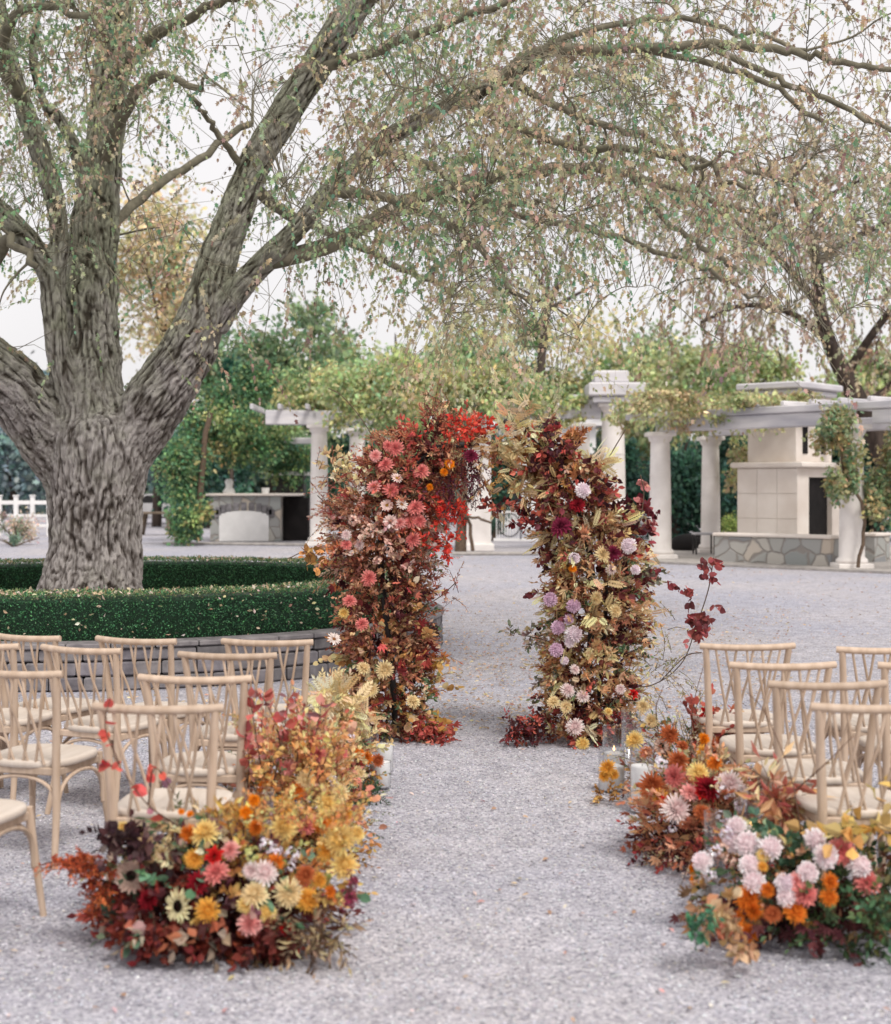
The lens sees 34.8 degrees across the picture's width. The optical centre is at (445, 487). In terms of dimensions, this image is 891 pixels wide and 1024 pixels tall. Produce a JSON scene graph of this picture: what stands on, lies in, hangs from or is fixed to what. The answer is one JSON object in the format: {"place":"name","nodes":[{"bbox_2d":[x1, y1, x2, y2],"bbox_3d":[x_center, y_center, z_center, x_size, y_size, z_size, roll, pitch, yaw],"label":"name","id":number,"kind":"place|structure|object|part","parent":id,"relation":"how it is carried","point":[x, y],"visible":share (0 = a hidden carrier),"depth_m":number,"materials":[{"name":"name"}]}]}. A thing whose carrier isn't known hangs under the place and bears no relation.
{"place":"outdoors","nodes":[
{"label":"outdoors","id":0,"kind":"place"},
{"bbox_2d":[143,494,170,516],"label":"fence","id":1,"kind":"object","parent":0,"point":[147,502],"visible":0.03,"depth_m":66.39,"materials":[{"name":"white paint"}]},
{"label":"window","id":2,"kind":"part","parent":1,"relation":"part of","materials":[{"name":"glass"}]},
{"bbox_2d":[0,505,890,1023],"bbox_3d":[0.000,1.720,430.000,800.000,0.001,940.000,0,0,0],"label":"gravel ground","id":3,"kind":"structure","parent":0,"point":[750,587],"depth_m":6.23,"materials":[{"name":"grey gravel"}]},
{"bbox_2d":[0,532,38,546],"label":"garden shrub","id":4,"kind":"object","parent":3,"relation":"on","point":[14,539],"visible":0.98,"depth_m":41.07,"materials":[{"name":"green plant"}]},
{"bbox_2d":[0,507,45,544],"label":"garden shrub","id":5,"kind":"object","parent":3,"relation":"on","point":[20,527],"visible":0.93,"depth_m":42.12,"materials":[{"name":"beige plant"}]},
{"bbox_2d":[0,351,46,513],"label":"distant tree","id":6,"kind":"object","parent":3,"relation":"on","point":[11,463],"visible":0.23,"depth_m":83.58,"materials":[{"name":"green plant"}]},
{"bbox_2d":[0,799,46,916],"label":"twig back chair","id":7,"kind":"object","parent":3,"relation":"on","point":[13,813],"visible":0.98,"depth_m":5.64,"materials":[{"name":"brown wood"}]},
{"bbox_2d":[0,495,48,535],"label":"white rail fence","id":8,"kind":"object","parent":3,"relation":"on","point":[16,502],"visible":0.23,"depth_m":49.98,"materials":[{"name":"paint"}]},
{"bbox_2d":[0,643,68,799],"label":"twig back chair","id":9,"kind":"object","parent":3,"relation":"on","point":[21,713],"visible":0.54,"depth_m":7.58,"materials":[{"name":"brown wood"}]},
{"bbox_2d":[28,350,48,512],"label":"distant tree","id":10,"kind":"object","parent":3,"relation":"on","point":[44,371],"depth_m":94.24,"materials":[{"name":"green plant"}]},
{"bbox_2d":[0,633,98,775],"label":"twig back chair","id":11,"kind":"object","parent":3,"relation":"on","point":[47,701],"visible":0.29,"depth_m":8.01,"materials":[{"name":"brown wood"}]},
{"bbox_2d":[0,670,107,868],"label":"twig back chair","id":12,"kind":"object","parent":3,"relation":"on","point":[55,759],"visible":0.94,"depth_m":6.48,"materials":[{"name":"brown wood"}]},
{"bbox_2d":[40,644,171,814],"bbox_3d":[-1.802,1.274,7.600,0.514,0.899,0.575,0,0,24],"label":"twig back chair","id":13,"kind":"object","parent":3,"relation":"on","point":[84,728],"visible":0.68,"depth_m":7.41,"materials":[{"name":"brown wood"}]},
{"bbox_2d":[95,635,206,784],"bbox_3d":[-1.626,1.274,8.045,0.514,0.899,0.575,0,0,20],"label":"twig back chair","id":14,"kind":"object","parent":3,"relation":"on","point":[114,641],"visible":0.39,"depth_m":7.81,"materials":[{"name":"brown wood"}]},
{"bbox_2d":[142,512,170,534],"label":"wooden table","id":15,"kind":"object","parent":3,"relation":"on","point":[145,516],"visible":0.33,"depth_m":50.71,"materials":[{"name":"brown wood"}]},
{"bbox_2d":[91,702,240,935],"bbox_3d":[-1.084,1.274,5.670,0.514,0.899,0.575,0,0,4],"label":"twig back chair","id":16,"kind":"object","parent":3,"relation":"on","point":[162,802],"visible":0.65,"depth_m":5.46,"materials":[{"name":"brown wood"}]},
{"bbox_2d":[117,138,239,526],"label":"yellow birch","id":17,"kind":"object","parent":3,"relation":"on","point":[163,323],"visible":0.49,"depth_m":61.17,"materials":[{"name":"yellow plant"}]},
{"bbox_2d":[146,420,246,517],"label":"distant tree","id":18,"kind":"object","parent":3,"relation":"on","point":[150,479],"visible":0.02,"depth_m":79.50,"materials":[{"name":"green plant"}]},
{"bbox_2d":[137,674,267,835],"bbox_3d":[-1.084,1.274,6.495,0.514,0.899,0.575,0,0,5],"label":"twig back chair","id":19,"kind":"object","parent":3,"relation":"on","point":[228,771],"visible":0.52,"depth_m":6.28,"materials":[{"name":"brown wood"}]},
{"bbox_2d":[31,698,378,978],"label":"aisle flowers","id":20,"kind":"object","parent":3,"relation":"on","point":[268,890],"visible":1,"depth_m":5.18,"materials":[{"name":"multicoloured plant"}]},
{"bbox_2d":[150,411,265,527],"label":"dark evergreen","id":21,"kind":"object","parent":3,"relation":"on","point":[215,482],"visible":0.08,"depth_m":59.60,"materials":[{"name":"green plant"}]},
{"bbox_2d":[1,601,444,691],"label":"stone wall","id":22,"kind":"structure","parent":3,"relation":"on","point":[319,646],"depth_m":12.19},
{"bbox_2d":[147,346,310,545],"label":"climbing vine","id":23,"kind":"object","parent":3,"relation":"on","point":[187,519],"visible":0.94,"depth_m":44.15,"materials":[{"name":"green plant"}]},
{"bbox_2d":[219,353,238,488],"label":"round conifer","id":24,"kind":"object","parent":3,"relation":"on","point":[229,362],"visible":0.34,"depth_m":57.90,"materials":[{"name":"green plant"}]},
{"bbox_2d":[177,651,288,822],"bbox_3d":[-1.065,1.274,7.359,0.514,0.899,0.575,0,0,7],"label":"twig back chair","id":25,"kind":"object","parent":3,"relation":"on","point":[230,743],"visible":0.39,"depth_m":7.13,"materials":[{"name":"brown wood"}]},
{"bbox_2d":[162,542,324,545],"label":"kerb","id":26,"kind":"structure","parent":3,"relation":"on","point":[241,543],"depth_m":42.02,"materials":[{"name":"stone"}]},
{"bbox_2d":[205,493,309,541],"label":"kitchen counter","id":27,"kind":"object","parent":3,"relation":"on","point":[259,517],"visible":0.94,"depth_m":44.82,"materials":[{"name":"stone"}]},
{"bbox_2d":[223,479,234,492],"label":"white vase","id":28,"kind":"object","parent":27,"relation":"on","point":[229,485],"visible":0.82,"depth_m":45.11,"materials":[{"name":"paint"}]},
{"bbox_2d":[261,488,269,492],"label":"stone cup","id":29,"kind":"object","parent":27,"relation":"on","point":[265,490],"visible":0.75,"depth_m":45.12,"materials":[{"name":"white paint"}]},
{"bbox_2d":[221,638,314,792],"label":"twig back chair","id":30,"kind":"object","parent":3,"relation":"on","point":[305,643],"visible":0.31,"depth_m":7.73,"materials":[{"name":"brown wood"}]},
{"bbox_2d":[192,290,385,492],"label":"leafy tree","id":31,"kind":"object","parent":3,"relation":"on","point":[269,346],"visible":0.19,"depth_m":60.81,"materials":[{"name":"green plant"}]},
{"bbox_2d":[271,471,309,497],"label":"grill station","id":32,"kind":"object","parent":3,"relation":"on","point":[285,488],"visible":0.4,"depth_m":46.27,"materials":[{"name":"metal"}]},
{"bbox_2d":[219,679,394,885],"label":"aisle flowers","id":33,"kind":"object","parent":3,"relation":"on","point":[270,751],"visible":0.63,"depth_m":6.33,"materials":[{"name":"orange plant"}]},
{"bbox_2d":[250,404,390,545],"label":"pergola","id":34,"kind":"object","parent":3,"relation":"on","point":[309,417],"visible":0.41,"depth_m":41.53,"materials":[{"name":"stone"}]},
{"bbox_2d":[290,666,394,810],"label":"aisle flowers","id":35,"kind":"object","parent":3,"relation":"on","point":[335,684],"visible":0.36,"depth_m":7.86,"materials":[{"name":"yellow plant"}]},
{"bbox_2d":[261,425,424,527],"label":"dark evergreen","id":36,"kind":"object","parent":3,"relation":"on","point":[340,441],"visible":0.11,"depth_m":57.23,"materials":[{"name":"green plant"}]},
{"bbox_2d":[0,429,741,511],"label":"woodland","id":37,"kind":"object","parent":3,"relation":"on","point":[259,485],"visible":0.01,"depth_m":99.25,"materials":[{"name":"green plant"}]},
{"bbox_2d":[289,376,510,746],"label":"floral arch pillar","id":38,"kind":"structure","parent":3,"relation":"on","point":[402,531],"depth_m":9.58,"materials":[{"name":"plant"}]},
{"bbox_2d":[296,313,521,484],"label":"leafy tree","id":39,"kind":"object","parent":3,"relation":"on","point":[395,357],"visible":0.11,"depth_m":65.44,"materials":[{"name":"green plant"}]},
{"bbox_2d":[0,0,890,596],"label":"shade tree","id":40,"kind":"object","parent":3,"relation":"on","point":[90,438],"visible":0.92,"depth_m":13.57,"materials":[{"name":"green plant"}]},
{"bbox_2d":[0,558,890,1021],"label":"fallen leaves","id":41,"kind":"object","parent":3,"relation":"on","point":[540,712],"visible":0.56,"depth_m":13.07,"materials":[{"name":"brown plant"}]},
{"bbox_2d":[452,552,538,554],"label":"kerb","id":42,"kind":"structure","parent":3,"relation":"on","point":[489,553],"depth_m":35.83,"materials":[{"name":"stone"}]},
{"bbox_2d":[418,312,584,458],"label":"leafy tree","id":43,"kind":"object","parent":3,"relation":"on","point":[547,373],"visible":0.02,"depth_m":67.44,"materials":[{"name":"green plant"}]},
{"bbox_2d":[491,421,519,533],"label":"dark evergreen","id":44,"kind":"object","parent":3,"relation":"on","point":[502,493],"visible":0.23,"depth_m":51.63,"materials":[{"name":"green plant"}]},
{"bbox_2d":[493,494,548,540],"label":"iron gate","id":45,"kind":"structure","parent":3,"relation":"on","point":[507,536],"depth_m":43.96,"materials":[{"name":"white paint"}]},
{"bbox_2d":[491,394,601,526],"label":"pale house","id":46,"kind":"structure","parent":3,"relation":"on","point":[598,422],"depth_m":62.00,"materials":[{"name":"white paint"}]},
{"bbox_2d":[507,473,521,502],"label":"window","id":47,"kind":"structure","parent":46,"relation":"in","point":[514,494],"depth_m":61.97,"materials":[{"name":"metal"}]},
{"bbox_2d":[516,240,593,526],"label":"bare tree","id":48,"kind":"object","parent":3,"relation":"on","point":[542,359],"visible":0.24,"depth_m":59.90,"materials":[{"name":"plant"}]},
{"bbox_2d":[460,370,712,550],"bbox_3d":[3.970,-0.695,38.586,7.103,4.830,3.678,0,0,18],"label":"pergola","id":49,"kind":"object","parent":3,"relation":"on","point":[481,533],"visible":0.22,"depth_m":37.80,"materials":[{"name":"stone"}]},
{"bbox_2d":[266,354,593,551],"bbox_3d":[-0.640,-1.131,40.035,10.419,5.623,4.637,0,0,29],"label":"climbing vine","id":50,"kind":"object","parent":49,"relation":"attached to","point":[368,402],"visible":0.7,"depth_m":39.46,"materials":[{"name":"green plant"}]},
{"bbox_2d":[470,388,725,749],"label":"floral arch pillar","id":51,"kind":"structure","parent":3,"relation":"on","point":[565,663],"depth_m":9.49,"materials":[{"name":"plant"}]},
{"bbox_2d":[591,759,623,803],"bbox_3d":[0.874,1.604,7.713,0.200,0.271,0.167,0,0,0],"label":"gold posy","id":52,"kind":"object","parent":3,"relation":"on","point":[607,771],"visible":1,"depth_m":7.67,"materials":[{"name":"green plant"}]},
{"bbox_2d":[602,725,625,774],"bbox_3d":[1.008,1.574,8.501,0.142,0.288,0.142,0,0,0],"label":"glass vase","id":53,"kind":"object","parent":3,"relation":"on","point":[625,757],"visible":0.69,"depth_m":8.48,"materials":[{"name":"white"}]},
{"bbox_2d":[604,746,623,763],"bbox_3d":[1.008,1.625,8.501,0.119,0.162,0.119,0,0,0],"label":"candle","id":54,"kind":"object","parent":53,"relation":"in","point":[617,753],"visible":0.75,"depth_m":8.47,"materials":[{"name":"wax"}]},
{"bbox_2d":[539,295,698,470],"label":"leafy tree","id":55,"kind":"object","parent":3,"relation":"on","point":[607,360],"visible":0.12,"depth_m":65.06,"materials":[{"name":"green plant"}]},
{"bbox_2d":[590,428,649,537],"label":"dark evergreen","id":56,"kind":"object","parent":3,"relation":"on","point":[631,457],"visible":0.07,"depth_m":48.79,"materials":[{"name":"green plant"}]},
{"bbox_2d":[630,747,654,812],"bbox_3d":[1.039,1.543,7.509,0.135,0.350,0.135,0,0,0],"label":"glass vase","id":57,"kind":"object","parent":3,"relation":"on","point":[654,772],"visible":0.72,"depth_m":7.50,"materials":[{"name":"white"}]},
{"bbox_2d":[631,763,653,811],"bbox_3d":[1.039,1.584,7.509,0.122,0.243,0.122,0,0,0],"label":"candle","id":58,"kind":"object","parent":57,"relation":"in","point":[638,770],"visible":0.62,"depth_m":7.47,"materials":[{"name":"wax"}]},
{"bbox_2d":[602,669,761,803],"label":"aisle flowers","id":59,"kind":"object","parent":3,"relation":"on","point":[666,738],"visible":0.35,"depth_m":7.75,"materials":[{"name":"orange plant"}]},
{"bbox_2d":[625,426,747,539],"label":"dark evergreen","id":60,"kind":"object","parent":3,"relation":"on","point":[686,467],"visible":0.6,"depth_m":46.43,"materials":[{"name":"green plant"}]},
{"bbox_2d":[615,733,783,889],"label":"aisle flowers","id":61,"kind":"object","parent":3,"relation":"on","point":[677,796],"visible":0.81,"depth_m":6.43,"materials":[{"name":"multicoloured plant"}]},
{"bbox_2d":[596,330,818,450],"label":"leafy tree","id":62,"kind":"object","parent":3,"relation":"on","point":[687,365],"visible":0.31,"depth_m":60.87,"materials":[{"name":"green plant"}]},
{"bbox_2d":[691,438,747,531],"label":"dark evergreen","id":63,"kind":"object","parent":3,"relation":"on","point":[723,452],"visible":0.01,"depth_m":47.91,"materials":[{"name":"green plant"}]},
{"bbox_2d":[720,511,737,531],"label":"garden shrub","id":64,"kind":"object","parent":3,"relation":"on","point":[727,525],"visible":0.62,"depth_m":44.55,"materials":[{"name":"green plant"}]},
{"bbox_2d":[689,642,795,797],"bbox_3d":[1.594,1.274,7.770,0.514,0.899,0.575,0,0,-2],"label":"twig back chair","id":65,"kind":"object","parent":3,"relation":"on","point":[721,720],"visible":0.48,"depth_m":7.56,"materials":[{"name":"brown wood"}]},
{"bbox_2d":[597,101,890,482],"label":"leaning tree","id":66,"kind":"object","parent":3,"relation":"on","point":[873,439],"visible":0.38,"depth_m":40.74,"materials":[{"name":"green plant"}]},
{"bbox_2d":[713,661,836,816],"bbox_3d":[1.590,1.274,6.962,0.514,0.899,0.575,0,0,-2],"label":"twig back chair","id":67,"kind":"object","parent":3,"relation":"on","point":[738,743],"visible":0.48,"depth_m":6.75,"materials":[{"name":"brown wood"}]},
{"bbox_2d":[669,692,890,966],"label":"aisle flowers","id":68,"kind":"object","parent":3,"relation":"on","point":[794,911],"visible":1,"depth_m":5.24,"materials":[{"name":"multicoloured plant"}]},
{"bbox_2d":[749,680,886,888],"bbox_3d":[1.625,1.274,6.311,0.514,0.899,0.575,0,0,-2],"label":"twig back chair","id":69,"kind":"object","parent":3,"relation":"on","point":[800,768],"visible":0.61,"depth_m":6.10,"materials":[{"name":"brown wood"}]},
{"bbox_2d":[785,702,890,916],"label":"twig back chair","id":70,"kind":"object","parent":3,"relation":"on","point":[820,806],"visible":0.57,"depth_m":5.48,"materials":[{"name":"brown wood"}]},
{"bbox_2d":[798,335,890,439],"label":"leafy tree","id":71,"kind":"object","parent":3,"relation":"on","point":[864,376],"visible":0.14,"depth_m":59.26,"materials":[{"name":"green plant"}]},
{"bbox_2d":[825,646,890,761],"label":"twig back chair","id":72,"kind":"object","parent":3,"relation":"on","point":[841,720],"visible":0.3,"depth_m":7.39,"materials":[{"name":"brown wood"}]},
{"bbox_2d":[831,430,890,536],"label":"dark evergreen","id":73,"kind":"object","parent":3,"relation":"on","point":[875,526],"visible":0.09,"depth_m":45.83,"materials":[{"name":"green plant"}]},
{"bbox_2d":[856,662,890,846],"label":"twig back chair","id":74,"kind":"object","parent":3,"relation":"on","point":[884,667],"visible":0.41,"depth_m":6.75,"materials":[{"name":"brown wood"}]},
{"bbox_2d":[885,767,890,845],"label":"twig back chair","id":75,"kind":"object","parent":3,"relation":"on","point":[888,788],"visible":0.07,"depth_m":6.46,"materials":[{"name":"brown wood"}]},
{"bbox_3d":[1.046,1.607,5.750,0.072,0.143,0.072,0,0,0],"label":"glass vase","id":76,"kind":"object","parent":3,"relation":"on","visible":0},
{"bbox_2d":[696,871,711,899],"bbox_3d":[1.046,1.606,5.750,0.064,0.120,0.064,0,0,0],"label":"candle","id":77,"kind":"object","parent":76,"relation":"in","point":[700,892],"visible":0.2,"depth_m":5.72,"materials":[{"name":"wax"}]},
{"bbox_3d":[-0.371,1.619,8.500,0.123,0.171,0.123,0,0,0],"label":"glass vase","id":78,"kind":"object","parent":3,"relation":"on","visible":0},
{"bbox_2d":[374,743,392,770],"bbox_3d":[-0.371,1.614,8.500,0.113,0.158,0.113,0,0,0],"label":"candle","id":79,"kind":"object","parent":78,"relation":"in","point":[388,755],"visible":0.28,"depth_m":8.46,"materials":[{"name":"wax"}]},
{"bbox_3d":[-0.372,1.637,8.100,0.127,0.154,0.127,0,0,0],"label":"glass vase","id":80,"kind":"object","parent":3,"relation":"on","visible":0},
{"bbox_2d":[370,760,389,787],"bbox_3d":[-0.372,1.631,8.100,0.116,0.143,0.116,0,0,0],"label":"candle","id":81,"kind":"object","parent":80,"relation":"in","point":[385,781],"visible":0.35,"depth_m":8.05,"materials":[{"name":"wax"}]},
{"bbox_2d":[0,0,890,441],"label":"sky","id":82,"kind":"structure","parent":0,"point":[21,324],"materials":[{"name":"white"}]},
{"bbox_2d":[491,519,503,540],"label":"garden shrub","id":83,"kind":"object","parent":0,"point":[493,529],"visible":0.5,"depth_m":45.45,"materials":[{"name":"green plant"}]},
{"bbox_2d":[620,544,890,573],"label":"terrace","id":84,"kind":"structure","parent":0,"point":[687,557],"depth_m":30.70,"materials":[{"name":"stone"}]},
{"bbox_2d":[671,534,700,550],"bbox_3d":[6.479,1.426,37.900,1.100,0.549,1.166,0,0,-33],"label":"covered grill","id":85,"kind":"object","parent":84,"relation":"on","point":[682,542],"visible":0.43,"depth_m":37.53,"materials":[{"name":"black metal"}]},
{"bbox_2d":[691,532,714,554],"bbox_3d":[6.450,1.427,35.469,0.532,0.585,0.500,0,0,0],"label":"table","id":86,"kind":"object","parent":84,"relation":"on","point":[701,533],"visible":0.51,"depth_m":35.61,"materials":[{"name":"metal"}]},
{"bbox_2d":[625,396,890,567],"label":"pergola","id":87,"kind":"object","parent":84,"relation":"on","point":[788,414],"visible":0.75,"depth_m":32.31,"materials":[{"name":"stone"}]},
{"bbox_2d":[600,379,829,498],"bbox_3d":[6.312,-1.158,33.600,5.168,2.890,6.217,0,0,0],"label":"climbing vine","id":88,"kind":"object","parent":87,"relation":"on","point":[647,402],"visible":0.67,"depth_m":32.24,"materials":[{"name":"green plant"}]},
{"bbox_2d":[802,399,890,567],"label":"climbing vine","id":89,"kind":"object","parent":87,"relation":"hanging from","point":[835,431],"visible":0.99,"depth_m":28.98,"materials":[{"name":"green plant"}]},
{"bbox_2d":[712,532,838,565],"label":"stone wall","id":90,"kind":"structure","parent":84,"relation":"on","point":[798,549],"depth_m":30.90,"materials":[{"name":"stone"}]},
{"bbox_2d":[730,381,842,534],"bbox_3d":[8.236,-0.359,33.780,1.850,4.158,2.500,0,0,42],"label":"outdoor fireplace","id":91,"kind":"object","parent":84,"relation":"on","point":[780,478],"visible":0.68,"depth_m":33.06,"materials":[{"name":"stone"}]},
{"bbox_2d":[865,532,890,561],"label":"stone wall","id":92,"kind":"structure","parent":84,"relation":"on","point":[877,546],"depth_m":31.78,"materials":[{"name":"stone"}]},
{"bbox_3d":[0.939,1.596,8.039,0.153,0.244,0.153,0,0,0],"label":"glass vase","id":93,"kind":"object","parent":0,"visible":0},
{"bbox_2d":[599,763,623,790],"bbox_3d":[0.940,1.636,8.039,0.139,0.140,0.139,0,0,0],"label":"candle","id":94,"kind":"object","parent":93,"relation":"in","point":[604,786],"visible":0.37,"depth_m":7.99,"materials":[{"name":"wax"}]},
{"label":"planting bed","id":95,"kind":"structure","parent":0,"visible":0},
{"bbox_2d":[0,554,422,640],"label":"round hedge","id":96,"kind":"object","parent":95,"relation":"on","point":[250,597],"visible":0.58,"depth_m":12.66,"materials":[{"name":"green plant"}]}
]}

